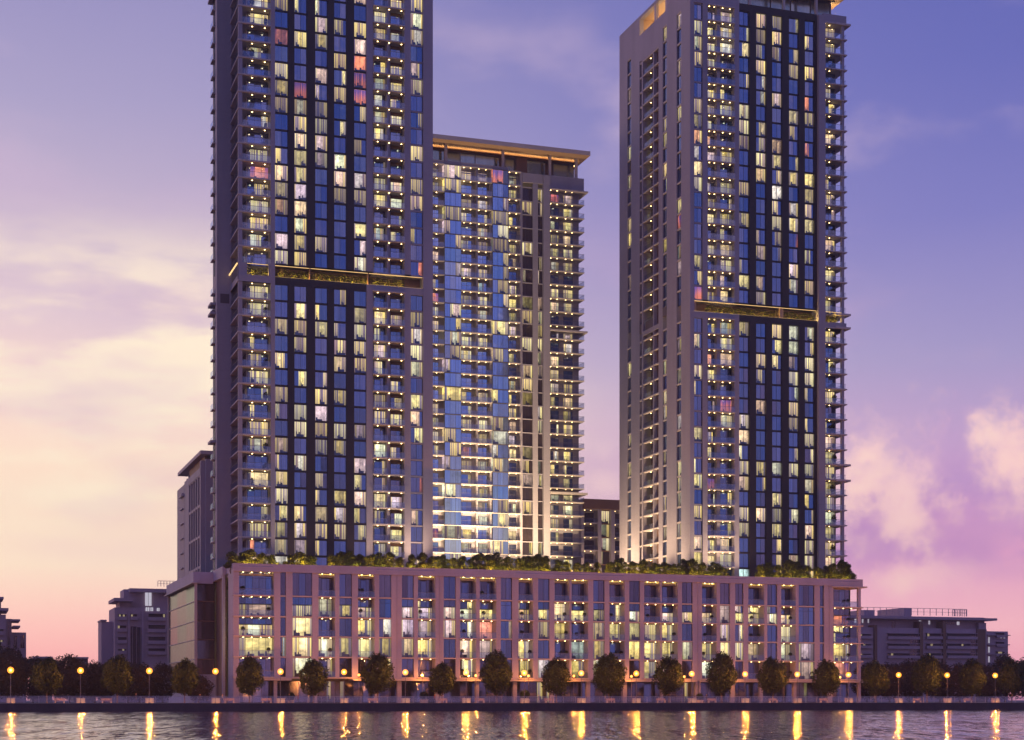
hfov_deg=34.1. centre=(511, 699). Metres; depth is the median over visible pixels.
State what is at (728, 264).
window
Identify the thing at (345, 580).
window
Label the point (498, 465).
window
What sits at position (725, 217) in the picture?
window
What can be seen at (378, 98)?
window
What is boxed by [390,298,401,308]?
window
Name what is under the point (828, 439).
window
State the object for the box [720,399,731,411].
window
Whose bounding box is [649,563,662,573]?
terrace shrub
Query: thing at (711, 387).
window
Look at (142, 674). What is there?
background tree
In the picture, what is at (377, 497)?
window
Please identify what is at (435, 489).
window
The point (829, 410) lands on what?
window
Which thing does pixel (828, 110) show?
window
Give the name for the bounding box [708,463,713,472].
window
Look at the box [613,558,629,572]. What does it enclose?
terrace shrub
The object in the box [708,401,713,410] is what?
window
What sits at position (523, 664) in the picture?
window
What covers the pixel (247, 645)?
window
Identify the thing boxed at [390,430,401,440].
window
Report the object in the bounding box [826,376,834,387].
window
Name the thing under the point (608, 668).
street tree
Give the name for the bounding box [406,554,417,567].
terrace shrub
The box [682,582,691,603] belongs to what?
window
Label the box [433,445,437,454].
window
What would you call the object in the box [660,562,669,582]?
terrace shrub
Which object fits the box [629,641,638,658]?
window
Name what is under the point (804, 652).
window
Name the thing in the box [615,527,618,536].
window
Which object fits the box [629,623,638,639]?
window
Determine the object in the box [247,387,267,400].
window
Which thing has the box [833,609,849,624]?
window
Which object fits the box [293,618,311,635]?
window
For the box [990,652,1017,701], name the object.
background tree
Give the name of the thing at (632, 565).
terrace shrub
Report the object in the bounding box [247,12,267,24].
window
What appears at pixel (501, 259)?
window
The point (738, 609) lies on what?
window
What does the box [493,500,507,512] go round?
window
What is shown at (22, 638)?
window
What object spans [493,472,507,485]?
window
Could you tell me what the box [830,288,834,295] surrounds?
potted plant
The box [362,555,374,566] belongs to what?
terrace shrub
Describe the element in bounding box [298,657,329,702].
street tree
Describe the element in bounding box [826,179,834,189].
window
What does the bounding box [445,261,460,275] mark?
window
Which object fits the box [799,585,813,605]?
window
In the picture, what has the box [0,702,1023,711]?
quay wall
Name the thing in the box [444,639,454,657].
window
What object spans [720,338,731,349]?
window
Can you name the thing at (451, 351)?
window
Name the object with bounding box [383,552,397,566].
terrace shrub
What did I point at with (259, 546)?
window
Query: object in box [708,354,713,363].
window
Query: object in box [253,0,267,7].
window
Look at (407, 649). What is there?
window
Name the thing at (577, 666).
window
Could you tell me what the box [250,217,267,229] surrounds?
window
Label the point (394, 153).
window
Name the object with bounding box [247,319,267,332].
window
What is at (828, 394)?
window
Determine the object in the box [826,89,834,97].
window
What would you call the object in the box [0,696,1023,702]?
quay railing
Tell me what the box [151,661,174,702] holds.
background tree
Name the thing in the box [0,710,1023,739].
water
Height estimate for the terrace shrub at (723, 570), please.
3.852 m
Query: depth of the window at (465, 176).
388.91 m
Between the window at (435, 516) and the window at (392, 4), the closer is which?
the window at (392, 4)
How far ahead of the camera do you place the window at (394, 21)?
323.48 m
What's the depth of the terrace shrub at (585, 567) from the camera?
321.18 m
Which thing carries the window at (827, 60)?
in the residential tower at (729, 326)
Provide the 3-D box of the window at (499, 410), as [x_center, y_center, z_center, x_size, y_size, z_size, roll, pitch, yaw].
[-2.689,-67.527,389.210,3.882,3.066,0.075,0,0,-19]
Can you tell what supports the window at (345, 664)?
in the podium building
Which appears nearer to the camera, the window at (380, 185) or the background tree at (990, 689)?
the window at (380, 185)
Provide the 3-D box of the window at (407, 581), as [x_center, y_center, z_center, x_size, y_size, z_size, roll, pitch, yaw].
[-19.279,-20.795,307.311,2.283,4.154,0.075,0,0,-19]
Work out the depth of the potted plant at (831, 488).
353.65 m
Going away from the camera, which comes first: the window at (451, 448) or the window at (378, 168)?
the window at (378, 168)
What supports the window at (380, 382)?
in the residential tower at (339, 269)
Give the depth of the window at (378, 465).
322.41 m
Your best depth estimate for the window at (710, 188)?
345.06 m
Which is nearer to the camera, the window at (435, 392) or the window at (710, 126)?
the window at (710, 126)
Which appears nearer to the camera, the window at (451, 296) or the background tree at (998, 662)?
the background tree at (998, 662)
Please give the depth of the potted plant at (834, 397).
353.76 m
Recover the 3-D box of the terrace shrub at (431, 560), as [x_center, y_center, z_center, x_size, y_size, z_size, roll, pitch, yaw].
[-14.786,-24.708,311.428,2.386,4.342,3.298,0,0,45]
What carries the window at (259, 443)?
in the residential tower at (339, 269)
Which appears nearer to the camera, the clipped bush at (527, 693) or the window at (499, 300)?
the clipped bush at (527, 693)
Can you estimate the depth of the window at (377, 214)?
322.41 m
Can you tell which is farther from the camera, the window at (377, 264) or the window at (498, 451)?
the window at (498, 451)
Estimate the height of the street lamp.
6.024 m
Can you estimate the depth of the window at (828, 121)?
354.36 m
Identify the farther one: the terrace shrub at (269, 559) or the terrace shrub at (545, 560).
the terrace shrub at (545, 560)
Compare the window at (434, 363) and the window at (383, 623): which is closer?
the window at (383, 623)
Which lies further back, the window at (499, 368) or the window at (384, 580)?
the window at (499, 368)
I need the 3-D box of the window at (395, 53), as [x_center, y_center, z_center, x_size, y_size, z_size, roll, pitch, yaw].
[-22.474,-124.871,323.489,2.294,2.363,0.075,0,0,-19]
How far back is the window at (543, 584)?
315.79 m
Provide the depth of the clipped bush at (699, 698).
312.64 m
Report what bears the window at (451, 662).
in the podium building
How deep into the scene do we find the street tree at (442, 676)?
297.55 m
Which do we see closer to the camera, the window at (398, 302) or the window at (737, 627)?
the window at (398, 302)
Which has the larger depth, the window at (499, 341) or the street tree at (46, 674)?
the window at (499, 341)
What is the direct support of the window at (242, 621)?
in the podium building
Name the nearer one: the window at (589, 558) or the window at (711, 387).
the window at (711, 387)
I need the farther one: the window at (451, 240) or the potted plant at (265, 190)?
the window at (451, 240)
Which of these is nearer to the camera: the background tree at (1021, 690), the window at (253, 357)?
the window at (253, 357)
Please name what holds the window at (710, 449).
in the residential tower at (729, 326)
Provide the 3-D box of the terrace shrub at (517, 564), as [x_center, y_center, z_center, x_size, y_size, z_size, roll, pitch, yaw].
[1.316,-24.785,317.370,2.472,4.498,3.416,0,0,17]
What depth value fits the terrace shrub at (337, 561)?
305.80 m
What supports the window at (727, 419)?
in the residential tower at (729, 326)
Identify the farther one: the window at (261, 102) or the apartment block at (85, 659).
the apartment block at (85, 659)
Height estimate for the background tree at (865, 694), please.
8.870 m
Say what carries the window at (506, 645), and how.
in the podium building
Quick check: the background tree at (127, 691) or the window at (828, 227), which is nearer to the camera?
the background tree at (127, 691)
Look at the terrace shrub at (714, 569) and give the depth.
329.36 m
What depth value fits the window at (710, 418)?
344.93 m
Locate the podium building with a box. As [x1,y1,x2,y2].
[164,563,867,702]
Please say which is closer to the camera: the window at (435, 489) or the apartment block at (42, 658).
the window at (435, 489)
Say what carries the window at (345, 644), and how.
in the podium building
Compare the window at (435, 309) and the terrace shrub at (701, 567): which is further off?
the window at (435, 309)
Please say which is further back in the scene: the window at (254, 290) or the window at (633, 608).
the window at (633, 608)
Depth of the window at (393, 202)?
325.18 m
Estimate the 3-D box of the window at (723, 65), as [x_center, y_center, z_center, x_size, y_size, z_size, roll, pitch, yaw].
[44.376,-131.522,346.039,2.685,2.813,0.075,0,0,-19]
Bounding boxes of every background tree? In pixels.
[0,645,31,698]
[13,654,44,702]
[36,656,77,702]
[55,652,90,702]
[77,660,111,702]
[89,668,114,702]
[119,662,143,702]
[120,662,160,702]
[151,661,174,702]
[186,674,214,702]
[849,661,878,701]
[877,662,908,701]
[896,658,923,701]
[928,661,955,701]
[942,661,970,701]
[975,663,1001,701]
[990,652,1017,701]
[1010,657,1023,698]
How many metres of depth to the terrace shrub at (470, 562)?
313.49 m
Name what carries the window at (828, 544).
in the residential tower at (729, 326)
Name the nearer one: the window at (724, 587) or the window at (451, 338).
the window at (724, 587)
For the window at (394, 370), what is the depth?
323.44 m
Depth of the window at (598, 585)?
319.36 m
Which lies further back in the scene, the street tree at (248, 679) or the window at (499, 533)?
the window at (499, 533)
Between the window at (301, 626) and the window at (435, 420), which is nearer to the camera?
the window at (301, 626)
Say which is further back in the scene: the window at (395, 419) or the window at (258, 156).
the window at (395, 419)
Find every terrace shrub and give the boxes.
[223,551,239,573]
[236,552,249,562]
[238,549,262,572]
[257,552,266,572]
[265,554,279,572]
[282,554,296,564]
[294,551,307,564]
[302,555,317,564]
[327,554,335,565]
[334,551,345,565]
[340,550,361,565]
[355,554,366,565]
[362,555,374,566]
[370,552,386,566]
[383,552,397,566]
[395,557,403,566]
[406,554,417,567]
[416,552,428,576]
[425,556,437,576]
[436,555,450,568]
[446,558,461,568]
[458,556,468,577]
[466,558,478,577]
[467,553,489,568]
[482,554,496,569]
[490,552,507,569]
[503,556,514,569]
[514,558,523,578]
[519,556,539,570]
[529,554,548,570]
[539,555,552,570]
[551,559,562,579]
[559,561,571,571]
[572,562,582,571]
[581,562,593,571]
[593,562,601,572]
[604,561,614,572]
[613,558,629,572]
[624,561,642,573]
[637,559,649,573]
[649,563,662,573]
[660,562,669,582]
[668,563,677,582]
[674,558,689,574]
[687,558,697,574]
[696,562,706,583]
[703,562,721,575]
[718,567,729,575]
[754,564,765,576]
[761,562,777,576]
[774,564,783,576]
[782,559,798,585]
[787,561,810,577]
[803,565,811,577]
[813,566,822,577]
[822,566,830,578]
[828,563,841,578]
[836,560,849,578]
[845,564,856,578]
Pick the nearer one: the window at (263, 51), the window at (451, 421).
the window at (263, 51)
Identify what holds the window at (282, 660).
in the podium building
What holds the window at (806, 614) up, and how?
in the podium building
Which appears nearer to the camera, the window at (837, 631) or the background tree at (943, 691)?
the window at (837, 631)
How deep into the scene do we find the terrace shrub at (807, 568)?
336.52 m
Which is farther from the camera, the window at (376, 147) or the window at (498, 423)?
the window at (498, 423)
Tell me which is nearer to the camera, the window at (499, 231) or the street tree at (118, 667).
the street tree at (118, 667)
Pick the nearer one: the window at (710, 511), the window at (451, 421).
the window at (710, 511)
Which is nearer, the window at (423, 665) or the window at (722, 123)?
the window at (423, 665)
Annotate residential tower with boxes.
[208,0,432,576]
[427,134,589,610]
[619,0,850,585]
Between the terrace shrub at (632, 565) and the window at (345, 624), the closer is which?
the window at (345, 624)
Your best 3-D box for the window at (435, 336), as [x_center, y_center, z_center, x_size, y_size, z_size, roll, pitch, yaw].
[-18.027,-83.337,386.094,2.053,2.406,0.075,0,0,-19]
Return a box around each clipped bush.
[420,691,428,702]
[519,690,529,700]
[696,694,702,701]
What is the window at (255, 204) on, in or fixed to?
in the residential tower at (339, 269)
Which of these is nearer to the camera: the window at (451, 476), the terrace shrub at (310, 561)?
the terrace shrub at (310, 561)
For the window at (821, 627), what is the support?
in the podium building
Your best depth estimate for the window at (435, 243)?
386.16 m
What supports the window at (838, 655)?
in the podium building
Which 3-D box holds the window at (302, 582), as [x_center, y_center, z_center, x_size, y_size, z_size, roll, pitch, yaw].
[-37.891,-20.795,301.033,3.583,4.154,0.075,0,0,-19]
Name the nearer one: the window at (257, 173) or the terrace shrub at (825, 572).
the window at (257, 173)
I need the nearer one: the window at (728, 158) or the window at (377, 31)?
the window at (377, 31)
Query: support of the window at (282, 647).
in the podium building
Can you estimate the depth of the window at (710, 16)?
344.89 m
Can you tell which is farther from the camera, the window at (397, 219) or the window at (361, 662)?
the window at (397, 219)
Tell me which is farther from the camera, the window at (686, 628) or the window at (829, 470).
the window at (829, 470)
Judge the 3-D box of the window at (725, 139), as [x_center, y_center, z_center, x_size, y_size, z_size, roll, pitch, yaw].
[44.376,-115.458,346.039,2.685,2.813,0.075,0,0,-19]
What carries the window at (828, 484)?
in the residential tower at (729, 326)
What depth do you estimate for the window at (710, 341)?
344.93 m
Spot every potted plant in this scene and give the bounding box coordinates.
[263,187,267,194]
[263,238,267,246]
[263,307,268,315]
[263,359,267,366]
[263,392,268,400]
[263,442,268,451]
[829,424,834,432]
[829,485,834,493]
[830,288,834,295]
[830,545,835,554]
[831,394,836,402]
[832,454,836,463]
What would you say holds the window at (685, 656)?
in the podium building
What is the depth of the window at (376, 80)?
323.99 m
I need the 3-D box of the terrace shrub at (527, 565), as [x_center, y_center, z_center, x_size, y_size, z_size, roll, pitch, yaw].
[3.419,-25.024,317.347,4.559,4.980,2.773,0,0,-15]
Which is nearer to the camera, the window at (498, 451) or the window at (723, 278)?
the window at (723, 278)
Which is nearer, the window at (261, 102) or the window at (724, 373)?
the window at (261, 102)
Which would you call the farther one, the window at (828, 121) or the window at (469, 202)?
the window at (469, 202)
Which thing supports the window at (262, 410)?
in the residential tower at (339, 269)
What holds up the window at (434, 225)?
in the residential tower at (507, 274)
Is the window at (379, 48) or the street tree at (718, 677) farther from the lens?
the window at (379, 48)
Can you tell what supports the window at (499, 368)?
in the residential tower at (507, 274)
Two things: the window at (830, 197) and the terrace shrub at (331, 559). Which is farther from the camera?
the window at (830, 197)
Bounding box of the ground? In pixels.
[0,700,1023,702]
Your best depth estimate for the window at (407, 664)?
307.27 m
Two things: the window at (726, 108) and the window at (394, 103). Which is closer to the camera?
the window at (394, 103)
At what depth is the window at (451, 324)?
385.50 m
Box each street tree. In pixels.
[29,656,63,702]
[100,654,134,702]
[170,657,199,702]
[235,654,264,702]
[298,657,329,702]
[361,652,395,702]
[428,661,456,702]
[478,649,512,702]
[541,655,572,702]
[592,651,627,702]
[651,655,684,701]
[705,651,737,701]
[755,655,789,701]
[810,659,840,701]
[861,660,889,701]
[911,653,945,701]
[958,658,986,701]
[996,657,1023,701]
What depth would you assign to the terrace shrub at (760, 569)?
332.44 m
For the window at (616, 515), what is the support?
in the apartment block at (599, 523)
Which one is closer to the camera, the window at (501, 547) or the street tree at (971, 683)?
the street tree at (971, 683)
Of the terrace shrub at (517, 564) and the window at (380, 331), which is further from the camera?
the window at (380, 331)
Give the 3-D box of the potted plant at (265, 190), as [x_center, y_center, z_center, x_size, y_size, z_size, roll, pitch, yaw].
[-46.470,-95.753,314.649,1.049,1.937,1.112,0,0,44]
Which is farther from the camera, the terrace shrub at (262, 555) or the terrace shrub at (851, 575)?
the terrace shrub at (851, 575)
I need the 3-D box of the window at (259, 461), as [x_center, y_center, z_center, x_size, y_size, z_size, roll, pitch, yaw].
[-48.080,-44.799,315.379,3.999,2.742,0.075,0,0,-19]
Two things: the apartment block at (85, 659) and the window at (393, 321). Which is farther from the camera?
the apartment block at (85, 659)
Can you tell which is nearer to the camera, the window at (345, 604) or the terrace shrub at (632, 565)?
the window at (345, 604)
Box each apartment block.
[0,597,25,701]
[30,656,52,701]
[71,657,88,698]
[97,583,167,701]
[177,450,227,702]
[579,499,618,580]
[849,607,1010,701]
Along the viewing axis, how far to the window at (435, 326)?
386.45 m
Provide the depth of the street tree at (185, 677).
283.17 m
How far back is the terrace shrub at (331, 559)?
304.65 m
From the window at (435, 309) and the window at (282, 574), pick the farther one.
the window at (435, 309)
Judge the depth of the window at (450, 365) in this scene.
385.69 m
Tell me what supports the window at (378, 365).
in the residential tower at (339, 269)
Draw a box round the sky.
[0,0,1023,699]
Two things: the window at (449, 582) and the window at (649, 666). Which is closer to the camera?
the window at (449, 582)
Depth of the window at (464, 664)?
313.56 m
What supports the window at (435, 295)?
in the residential tower at (507, 274)
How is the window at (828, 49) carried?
in the residential tower at (729, 326)
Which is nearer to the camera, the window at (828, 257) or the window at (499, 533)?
the window at (828, 257)
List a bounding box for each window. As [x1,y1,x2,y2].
[7,621,10,644]
[14,636,16,647]
[20,636,24,647]
[131,627,131,661]
[132,627,140,663]
[145,593,151,605]
[239,572,272,594]
[239,597,272,615]
[239,618,272,635]
[239,637,272,655]
[239,658,272,676]
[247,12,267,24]
[247,29,267,41]
[247,46,267,58]
[247,63,267,75]
[247,80,267,92]
[247,97,267,109]
[247,114,267,126]
[247,132,267,143]
[247,183,267,195]
[247,251,267,266]
[247,285,267,298]
[247,302,267,315]
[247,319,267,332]
[247,336,267,349]
[247,353,267,366]
[247,370,267,383]
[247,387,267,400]
[247,455,267,468]
[247,489,267,502]
[247,506,267,519]
[249,404,267,417]
[250,149,267,160]
[250,166,267,178]
[250,200,267,212]
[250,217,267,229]
[250,234,267,246]
[250,421,267,434]
[250,438,267,451]
[250,472,267,485]
[250,523,267,536]
[250,540,267,553]
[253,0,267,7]
[280,572,285,594]
[280,597,285,615]
[280,617,285,635]
[280,637,285,655]
[280,658,285,676]
[293,573,311,595]
[293,597,311,616]
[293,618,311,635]
[293,637,311,656]
[293,658,310,676]
[319,659,331,676]
[339,574,351,596]
[339,598,351,616]
[339,618,351,636]
[339,638,351,656]
[339,658,351,676]
[358,659,368,676]
[374,0,384,5]
[374,11,384,22]
[374,28,384,38]
[374,45,384,55]
[374,61,384,72]
[374,78,384,88]
[374,94,384,105]
[374,111,384,122]
[374,128,384,139]
[374,144,384,155]
[374,161,384,172]
[374,178,384,189]
[374,194,384,205]
[374,211,384,222]
[374,228,384,239]
[374,244,384,256]
[374,261,384,272]
[374,295,384,306]
[374,311,384,323]
[374,328,384,340]
[374,344,384,356]
[374,361,384,373]
[374,378,384,390]
[374,394,384,406]
[374,411,384,423]
[374,427,384,440]
[374,444,384,456]
[374,460,384,473]
[374,477,384,490]
[374,494,384,506]
[379,575,390,597]
[379,599,390,617]
[379,619,390,636]
[379,638,390,656]
[390,0,401,7]
[390,16,401,24]
[390,32,401,40]
[390,49,401,57]
[390,66,401,74]
[390,82,401,90]
[390,99,401,107]
[390,115,401,124]
[390,132,401,140]
[390,148,401,157]
[390,165,401,174]
[390,182,401,190]
[390,198,401,207]
[390,215,401,224]
[390,231,401,240]
[390,248,401,257]
[390,265,401,273]
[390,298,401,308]
[390,315,401,324]
[390,331,401,341]
[390,348,401,357]
[390,364,401,374]
[390,381,401,391]
[390,397,401,407]
[390,414,401,424]
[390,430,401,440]
[390,447,401,457]
[390,463,401,474]
[390,480,401,490]
[402,575,412,597]
[402,599,412,617]
[402,619,412,636]
[402,639,412,656]
[402,659,412,676]
[418,660,431,676]
[433,182,437,189]
[433,196,437,203]
[433,210,437,217]
[433,224,437,231]
[433,237,437,245]
[433,251,437,259]
[433,265,437,273]
[433,279,437,287]
[433,293,437,301]
[433,307,437,315]
[433,320,437,328]
[433,334,437,342]
[433,348,437,356]
[433,362,437,370]
[433,376,437,384]
[433,390,437,398]
[433,404,437,412]
[433,417,437,426]
[433,431,437,440]
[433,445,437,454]
[433,459,437,468]
[433,473,437,481]
[433,487,437,495]
[433,501,437,509]
[433,514,437,523]
[433,528,437,537]
[433,542,437,551]
[442,164,460,178]
[442,178,460,193]
[442,206,460,220]
[442,220,460,233]
[442,359,460,373]
[442,386,460,400]
[442,428,460,441]
[442,456,460,469]
[442,484,460,497]
[442,525,460,538]
[444,576,454,598]
[444,600,454,618]
[444,620,454,637]
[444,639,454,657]
[444,659,454,674]
[445,192,460,206]
[445,234,460,247]
[445,248,460,261]
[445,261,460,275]
[445,275,460,289]
[445,289,460,303]
[445,303,460,317]
[445,317,460,330]
[445,331,460,344]
[445,345,460,358]
[445,373,460,386]
[445,400,460,413]
[445,414,460,427]
[445,442,460,455]
[445,470,460,483]
[445,498,460,510]
[445,512,460,524]
[445,539,460,552]
[445,553,460,565]
[460,660,471,677]
[461,171,471,179]
[461,185,471,193]
[461,199,471,207]
[461,212,471,220]
[480,660,487,676]
[492,169,507,184]
[492,211,507,224]
[492,238,507,253]
[492,321,507,335]
[492,348,507,361]
[492,389,507,402]
[492,417,507,430]
[492,431,507,444]
[492,445,507,457]
[492,458,507,471]
[492,541,507,553]
[493,183,507,197]
[493,197,507,210]
[493,224,507,238]
[493,252,507,265]
[493,266,507,279]
[493,279,507,293]
[493,293,507,306]
[493,307,507,320]
[493,334,507,348]
[493,362,507,375]
[493,376,507,389]
[493,403,507,416]
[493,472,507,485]
[493,486,507,498]
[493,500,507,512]
[493,513,507,526]
[493,527,507,540]
[501,578,511,599]
[501,601,511,619]
[501,621,511,638]
[501,640,511,657]
[519,660,528,677]
[538,579,548,600]
[538,602,548,619]
[538,622,548,638]
[538,640,548,658]
[538,660,548,677]
[572,661,583,677]
[584,513,593,522]
[584,526,593,535]
[584,540,593,549]
[584,554,593,563]
[593,580,603,601]
[593,603,603,620]
[593,622,603,639]
[593,641,603,658]
[602,511,608,523]
[602,524,608,536]
[602,538,608,550]
[602,552,608,563]
[615,514,618,522]
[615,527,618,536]
[615,541,618,550]
[629,581,638,602]
[629,604,638,621]
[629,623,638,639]
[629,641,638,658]
[629,660,638,677]
[644,661,655,677]
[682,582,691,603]
[682,605,691,622]
[682,624,691,640]
[682,642,691,659]
[682,661,691,678]
[708,12,713,19]
[708,27,713,34]
[708,43,713,50]
[708,58,713,65]
[708,74,713,81]
[708,90,713,97]
[708,105,713,112]
[708,121,713,128]
[708,136,713,144]
[708,152,713,159]
[708,167,713,175]
[708,183,713,191]
[708,198,713,206]
[708,214,713,222]
[708,229,713,237]
[708,245,713,253]
[708,261,713,269]
[708,276,713,284]
[708,292,713,299]
[708,323,713,332]
[708,339,713,347]
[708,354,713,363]
[708,370,713,378]
[708,385,713,394]
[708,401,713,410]
[708,416,713,425]
[708,432,713,441]
[708,447,713,456]
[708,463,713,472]
[708,478,713,488]
[708,494,713,503]
[708,509,713,519]
[720,12,731,21]
[720,27,731,37]
[720,43,731,52]
[720,58,731,68]
[720,74,731,83]
[720,89,731,99]
[720,105,731,115]
[720,120,731,130]
[720,136,731,146]
[720,151,731,161]
[720,167,731,177]
[720,182,731,192]
[720,198,731,208]
[720,213,731,224]
[720,229,731,239]
[720,244,731,255]
[720,260,731,270]
[720,275,731,286]
[720,291,731,301]
[720,322,731,333]
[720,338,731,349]
[720,353,731,364]
[720,369,731,380]
[720,384,731,395]
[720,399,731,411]
[720,415,731,426]
[720,430,731,442]
[720,446,731,457]
[720,461,731,473]
[720,477,731,488]
[720,492,731,504]
[720,583,728,603]
[720,605,728,622]
[720,624,728,640]
[720,642,728,655]
[735,584,742,604]
[735,606,742,623]
[735,625,742,640]
[735,643,742,659]
[735,661,742,678]
[767,584,776,604]
[767,606,776,623]
[767,625,776,641]
[767,643,776,658]
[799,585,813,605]
[799,607,813,624]
[799,626,813,641]
[799,643,813,660]
[799,662,813,678]
[820,586,822,605]
[820,607,822,624]
[820,626,822,641]
[820,644,822,660]
[826,28,834,37]
[826,43,834,52]
[826,58,834,67]
[826,73,834,82]
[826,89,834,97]
[826,104,833,112]
[826,119,834,128]
[826,134,833,143]
[826,149,834,158]
[826,164,834,173]
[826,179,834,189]
[826,194,834,204]
[826,210,834,219]
[826,225,834,235]
[826,240,833,249]
[826,255,834,265]
[826,270,833,280]
[826,285,834,295]
[826,300,834,313]
[826,331,833,341]
[826,346,834,357]
[826,361,833,372]
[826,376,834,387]
[826,391,833,402]
[826,407,834,417]
[826,422,834,433]
[826,437,834,448]
[826,452,834,463]
[826,467,834,478]
[826,482,832,493]
[826,497,834,508]
[826,512,834,523]
[826,527,834,539]
[826,542,833,554]
[826,557,833,566]
[833,590,849,606]
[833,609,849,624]
[833,627,849,642]
[833,644,847,660]
[835,663,847,678]
[910,636,918,655]
[971,636,974,655]
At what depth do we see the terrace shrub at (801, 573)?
335.15 m
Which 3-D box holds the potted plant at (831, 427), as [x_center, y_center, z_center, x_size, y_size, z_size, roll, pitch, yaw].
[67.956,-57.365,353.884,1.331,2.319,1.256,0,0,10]
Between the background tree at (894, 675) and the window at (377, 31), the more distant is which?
the background tree at (894, 675)
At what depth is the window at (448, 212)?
385.79 m
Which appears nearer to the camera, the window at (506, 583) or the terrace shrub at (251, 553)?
the terrace shrub at (251, 553)
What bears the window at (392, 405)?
in the residential tower at (339, 269)
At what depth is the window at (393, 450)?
323.60 m
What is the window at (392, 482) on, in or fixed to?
in the residential tower at (339, 269)
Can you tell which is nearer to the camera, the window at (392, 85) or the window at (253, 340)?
the window at (253, 340)
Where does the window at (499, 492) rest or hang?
in the residential tower at (507, 274)
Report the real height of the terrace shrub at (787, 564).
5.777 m
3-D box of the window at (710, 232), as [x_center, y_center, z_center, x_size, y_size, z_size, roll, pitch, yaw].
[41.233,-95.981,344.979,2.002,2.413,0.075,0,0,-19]
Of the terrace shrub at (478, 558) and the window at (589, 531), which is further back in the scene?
the window at (589, 531)
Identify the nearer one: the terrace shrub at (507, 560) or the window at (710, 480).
the terrace shrub at (507, 560)
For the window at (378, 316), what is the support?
in the residential tower at (339, 269)
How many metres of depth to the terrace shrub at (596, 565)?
322.06 m
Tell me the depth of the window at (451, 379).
385.60 m
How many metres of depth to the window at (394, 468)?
323.52 m
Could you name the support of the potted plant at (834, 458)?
on the residential tower at (729, 326)
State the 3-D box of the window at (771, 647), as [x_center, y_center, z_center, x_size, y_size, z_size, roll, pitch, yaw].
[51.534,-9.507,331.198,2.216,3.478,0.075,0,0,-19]
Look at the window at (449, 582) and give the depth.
309.91 m
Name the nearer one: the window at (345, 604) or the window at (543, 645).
the window at (345, 604)
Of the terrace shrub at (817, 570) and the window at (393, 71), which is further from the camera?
the terrace shrub at (817, 570)
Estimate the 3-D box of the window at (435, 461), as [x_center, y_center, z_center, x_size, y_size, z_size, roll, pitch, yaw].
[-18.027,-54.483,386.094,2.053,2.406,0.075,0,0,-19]
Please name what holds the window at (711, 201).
in the residential tower at (729, 326)

